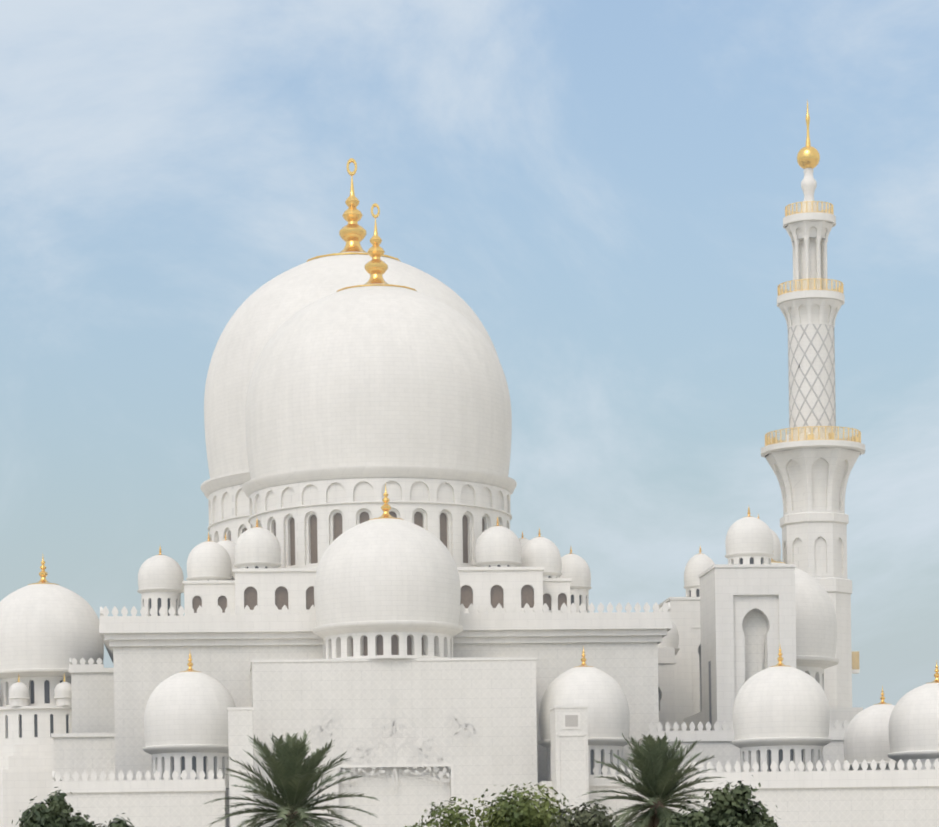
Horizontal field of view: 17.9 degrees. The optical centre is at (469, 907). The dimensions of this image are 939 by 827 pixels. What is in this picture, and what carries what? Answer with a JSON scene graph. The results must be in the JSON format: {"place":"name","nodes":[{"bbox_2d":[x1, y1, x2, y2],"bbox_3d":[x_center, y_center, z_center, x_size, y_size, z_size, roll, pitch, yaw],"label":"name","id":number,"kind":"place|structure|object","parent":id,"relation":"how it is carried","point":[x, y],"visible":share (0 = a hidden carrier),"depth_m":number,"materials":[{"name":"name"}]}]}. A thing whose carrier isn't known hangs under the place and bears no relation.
{"place":"outdoors","nodes":[
{"label":"outdoors","id":0,"kind":"place"},
{"bbox_2d":[99,620,671,826],"bbox_3d":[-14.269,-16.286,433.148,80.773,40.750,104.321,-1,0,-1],"label":"hall walls","id":1,"kind":"structure","parent":0,"point":[147,659],"depth_m":384.04,"materials":[{"name":"white stone"}]},
{"bbox_2d":[137,547,183,615],"bbox_3d":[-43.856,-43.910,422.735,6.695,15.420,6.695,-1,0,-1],"label":"dome","id":2,"kind":"structure","parent":1,"relation":"on","point":[160,579],"depth_m":420.28,"materials":[{"name":"stone"}]},
{"bbox_2d":[183,566,571,615],"bbox_3d":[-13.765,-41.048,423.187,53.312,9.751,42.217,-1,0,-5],"label":"dome podium","id":3,"kind":"object","parent":1,"relation":"on","point":[289,588],"depth_m":403.70,"materials":[{"name":"stone"}]},
{"bbox_2d":[186,532,232,580],"bbox_3d":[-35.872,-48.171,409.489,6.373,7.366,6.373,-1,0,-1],"label":"dome","id":4,"kind":"structure","parent":3,"relation":"on","point":[208,559],"depth_m":407.08,"materials":[{"name":"stone"}]},
{"bbox_2d":[218,532,236,579],"bbox_3d":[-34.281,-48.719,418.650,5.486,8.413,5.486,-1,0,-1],"label":"dome","id":5,"kind":"structure","parent":3,"relation":"on","point":[228,545],"depth_m":416.66,"materials":[{"name":"stone"}]},
{"bbox_2d":[234,519,281,567],"bbox_3d":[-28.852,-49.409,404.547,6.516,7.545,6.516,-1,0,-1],"label":"dome","id":6,"kind":"structure","parent":3,"relation":"on","point":[257,546],"depth_m":402.08,"materials":[{"name":"stone"}]},
{"bbox_2d":[201,158,499,543],"bbox_3d":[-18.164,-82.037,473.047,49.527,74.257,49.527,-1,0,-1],"label":"dome","id":7,"kind":"structure","parent":3,"relation":"on","point":[262,315],"depth_m":459.69,"materials":[{"name":"stone"}]},
{"bbox_2d":[242,203,516,567],"bbox_3d":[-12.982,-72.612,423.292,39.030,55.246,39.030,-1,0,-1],"label":"dome","id":8,"kind":"structure","parent":3,"relation":"on","point":[359,397],"depth_m":408.00,"materials":[{"name":"stone"}]},
{"bbox_2d":[474,516,521,566],"bbox_3d":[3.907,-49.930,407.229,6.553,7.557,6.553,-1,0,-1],"label":"dome","id":9,"kind":"structure","parent":3,"relation":"on","point":[497,545],"depth_m":404.75,"materials":[{"name":"stone"}]},
{"bbox_2d":[519,531,528,548],"bbox_3d":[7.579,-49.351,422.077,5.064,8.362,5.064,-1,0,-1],"label":"dome","id":10,"kind":"structure","parent":3,"relation":"on","point":[523,541],"depth_m":420.86,"materials":[{"name":"stone"}]},
{"bbox_2d":[518,528,561,577],"bbox_3d":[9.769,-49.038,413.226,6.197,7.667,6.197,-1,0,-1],"label":"dome","id":11,"kind":"structure","parent":3,"relation":"on","point":[539,550],"depth_m":410.91,"materials":[{"name":"stone"}]},
{"bbox_2d":[99,602,670,624],"bbox_3d":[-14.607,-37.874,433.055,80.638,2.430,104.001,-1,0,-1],"label":"parapet","id":12,"kind":"structure","parent":1,"relation":"on","point":[663,612],"depth_m":382.94,"materials":[{"name":"white stone"}]},
{"bbox_2d":[559,547,591,612],"bbox_3d":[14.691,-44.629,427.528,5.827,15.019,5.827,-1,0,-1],"label":"dome","id":13,"kind":"structure","parent":1,"relation":"on","point":[575,568],"depth_m":425.28,"materials":[{"name":"stone"}]},
{"bbox_2d":[0,0,938,709],"label":"sky","id":14,"kind":"structure","parent":0,"point":[607,186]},
{"bbox_2d":[659,597,701,730],"bbox_3d":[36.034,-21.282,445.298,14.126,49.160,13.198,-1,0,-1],"label":"gate block","id":15,"kind":"structure","parent":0,"point":[685,615],"depth_m":438.96,"materials":[{"name":"white stone"}]},
{"bbox_2d":[684,547,713,596],"bbox_3d":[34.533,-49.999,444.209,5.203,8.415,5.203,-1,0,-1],"label":"dome","id":16,"kind":"structure","parent":15,"relation":"on","point":[698,564],"depth_m":442.38,"materials":[{"name":"white stone"}]},
{"bbox_2d":[771,558,838,689],"bbox_3d":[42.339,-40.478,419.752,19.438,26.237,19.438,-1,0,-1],"label":"dome","id":17,"kind":"structure","parent":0,"point":[816,630],"depth_m":413.06,"materials":[{"name":"stone"}]},
{"label":"ground","id":18,"kind":"structure","parent":0,"visible":0},
{"bbox_2d":[0,674,71,826],"bbox_3d":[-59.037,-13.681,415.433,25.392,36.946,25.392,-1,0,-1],"label":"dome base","id":19,"kind":"object","parent":18,"relation":"on","point":[26,754],"depth_m":406.33,"materials":[{"name":"stone"}]},
{"bbox_2d":[0,557,103,706],"bbox_3d":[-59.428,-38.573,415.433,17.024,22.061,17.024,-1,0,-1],"label":"dome","id":20,"kind":"structure","parent":19,"relation":"on","point":[48,630],"depth_m":408.95,"materials":[{"name":"stone"}]},
{"bbox_2d":[11,787,133,826],"bbox_3d":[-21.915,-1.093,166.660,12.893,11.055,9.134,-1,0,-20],"label":"bush","id":21,"kind":"object","parent":18,"relation":"on","point":[56,811],"visible":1,"depth_m":163.19,"materials":[{"name":"green plant"}]},
{"bbox_2d":[51,658,114,780],"bbox_3d":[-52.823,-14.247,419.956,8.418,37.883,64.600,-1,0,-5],"label":"wing","id":22,"kind":"structure","parent":18,"relation":"on","point":[87,745],"depth_m":395.80,"materials":[{"name":"white stone"}]},
{"bbox_2d":[203,730,379,826],"bbox_3d":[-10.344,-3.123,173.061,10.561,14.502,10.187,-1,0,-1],"label":"palm","id":23,"kind":"object","parent":18,"relation":"on","point":[294,774],"visible":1,"depth_m":172.18,"materials":[{"name":"green plant"}]},
{"bbox_2d":[51,705,649,826],"bbox_3d":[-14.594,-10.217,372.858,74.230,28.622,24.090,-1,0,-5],"label":"walls","id":24,"kind":"structure","parent":18,"relation":"on","point":[156,802],"depth_m":363.46,"materials":[{"name":"stone"}]},
{"bbox_2d":[143,654,235,788],"bbox_3d":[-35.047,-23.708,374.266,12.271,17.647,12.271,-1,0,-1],"label":"arcade dome","id":25,"kind":"structure","parent":24,"relation":"on","point":[186,721],"depth_m":369.70,"materials":[{"name":"stone"}]},
{"bbox_2d":[558,713,586,809],"bbox_3d":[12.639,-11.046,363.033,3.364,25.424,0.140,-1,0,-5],"label":"pier panel","id":26,"kind":"structure","parent":24,"relation":"attached to","point":[571,720],"depth_m":362.97,"materials":[{"name":"stone"}]},
{"bbox_2d":[538,646,629,780],"bbox_3d":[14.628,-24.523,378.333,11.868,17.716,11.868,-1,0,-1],"label":"arcade dome","id":27,"kind":"structure","parent":24,"relation":"on","point":[600,694],"depth_m":374.29,"materials":[{"name":"stone"}]},
{"bbox_2d":[250,657,537,826],"bbox_3d":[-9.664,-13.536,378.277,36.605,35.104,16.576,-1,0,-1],"label":"portal block","id":28,"kind":"structure","parent":18,"relation":"on","point":[493,699],"depth_m":371.80,"materials":[{"name":"white stone"}]},
{"bbox_2d":[312,484,462,658],"bbox_3d":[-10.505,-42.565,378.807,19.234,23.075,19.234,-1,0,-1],"label":"dome","id":29,"kind":"structure","parent":28,"relation":"on","point":[386,584],"depth_m":371.58,"materials":[{"name":"white stone"}]},
{"bbox_2d":[308,695,478,790],"bbox_3d":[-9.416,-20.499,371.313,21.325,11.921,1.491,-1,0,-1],"label":"floral relief","id":30,"kind":"object","parent":28,"relation":"attached to","point":[392,700],"depth_m":371.31},
{"bbox_2d":[405,822,424,826],"bbox_3d":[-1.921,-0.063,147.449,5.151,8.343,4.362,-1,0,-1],"label":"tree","id":31,"kind":"object","parent":18,"relation":"on","point":[416,823],"visible":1,"depth_m":147.47,"materials":[{"name":"green plant"}]},
{"bbox_2d":[419,782,574,826],"bbox_3d":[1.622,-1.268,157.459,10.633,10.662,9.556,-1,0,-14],"label":"bush","id":32,"kind":"object","parent":18,"relation":"on","point":[523,811],"visible":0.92,"depth_m":156.41,"materials":[{"name":"green plant"}]},
{"bbox_2d":[549,802,618,826],"bbox_3d":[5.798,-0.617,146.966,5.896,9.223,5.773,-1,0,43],"label":"bush","id":33,"kind":"object","parent":18,"relation":"on","point":[593,817],"visible":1,"depth_m":146.93,"materials":[{"name":"green plant"}]},
{"bbox_2d":[576,731,724,826],"bbox_3d":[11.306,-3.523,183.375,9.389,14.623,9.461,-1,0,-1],"label":"palm","id":34,"kind":"object","parent":18,"relation":"on","point":[654,762],"visible":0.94,"depth_m":182.53,"materials":[{"name":"green plant"}]},
{"bbox_2d":[658,648,675,730],"bbox_3d":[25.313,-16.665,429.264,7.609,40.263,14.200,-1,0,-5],"label":"side block","id":35,"kind":"structure","parent":18,"relation":"on","point":[666,680],"depth_m":422.59,"materials":[{"name":"stone"}]},
{"bbox_2d":[653,611,679,654],"bbox_3d":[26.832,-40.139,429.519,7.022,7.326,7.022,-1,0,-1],"label":"dome","id":36,"kind":"structure","parent":35,"relation":"on","point":[670,639],"depth_m":427.04,"materials":[{"name":"stone"}]},
{"bbox_2d":[635,780,779,826],"bbox_3d":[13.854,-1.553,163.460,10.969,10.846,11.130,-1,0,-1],"label":"bush","id":37,"kind":"object","parent":18,"relation":"on","point":[731,807],"visible":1,"depth_m":159.28,"materials":[{"name":"green plant"}]},
{"bbox_2d":[698,564,795,729],"bbox_3d":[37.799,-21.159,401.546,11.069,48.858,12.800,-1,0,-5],"label":"gate pylon","id":38,"kind":"object","parent":18,"relation":"on","point":[748,619],"depth_m":395.66,"materials":[{"name":"stone"}]},
{"bbox_2d":[725,507,773,563],"bbox_3d":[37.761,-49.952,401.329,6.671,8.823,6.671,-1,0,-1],"label":"dome","id":39,"kind":"structure","parent":38,"relation":"on","point":[749,539],"depth_m":398.81,"materials":[{"name":"stone"}]},
{"bbox_2d":[758,514,781,561],"bbox_3d":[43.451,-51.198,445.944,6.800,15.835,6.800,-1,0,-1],"label":"dome","id":40,"kind":"structure","parent":38,"relation":"on","point":[776,549],"depth_m":443.95,"materials":[{"name":"stone"}]},
{"bbox_2d":[683,707,862,730],"bbox_3d":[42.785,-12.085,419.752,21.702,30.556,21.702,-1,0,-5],"label":"wall","id":41,"kind":"structure","parent":18,"relation":"on","point":[841,715],"depth_m":409.67,"materials":[{"name":"stone"}]},
{"bbox_2d":[639,720,938,826],"bbox_3d":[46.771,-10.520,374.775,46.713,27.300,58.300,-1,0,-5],"label":"terrace wall","id":42,"kind":"structure","parent":18,"relation":"on","point":[835,792],"depth_m":345.70,"materials":[{"name":"stone"}]},
{"bbox_2d":[732,647,831,771],"bbox_3d":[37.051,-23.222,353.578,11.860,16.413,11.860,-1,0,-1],"label":"dome","id":43,"kind":"structure","parent":42,"relation":"on","point":[781,711],"depth_m":349.25,"materials":[{"name":"stone"}]},
{"bbox_2d":[844,686,896,770],"bbox_3d":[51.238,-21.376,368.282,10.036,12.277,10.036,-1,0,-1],"label":"dome","id":44,"kind":"structure","parent":42,"relation":"on","point":[866,737],"depth_m":364.70,"materials":[{"name":"stone"}]},
{"bbox_2d":[887,661,938,769],"bbox_3d":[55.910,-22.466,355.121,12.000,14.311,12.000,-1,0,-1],"label":"dome","id":45,"kind":"structure","parent":42,"relation":"on","point":[914,728],"depth_m":351.01,"materials":[{"name":"stone"}]},
{"bbox_2d":[761,99,864,707],"bbox_3d":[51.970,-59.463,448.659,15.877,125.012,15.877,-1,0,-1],"label":"minaret","id":46,"kind":"object","parent":18,"relation":"on","point":[812,458],"depth_m":445.41,"materials":[{"name":"stone"}]}
]}

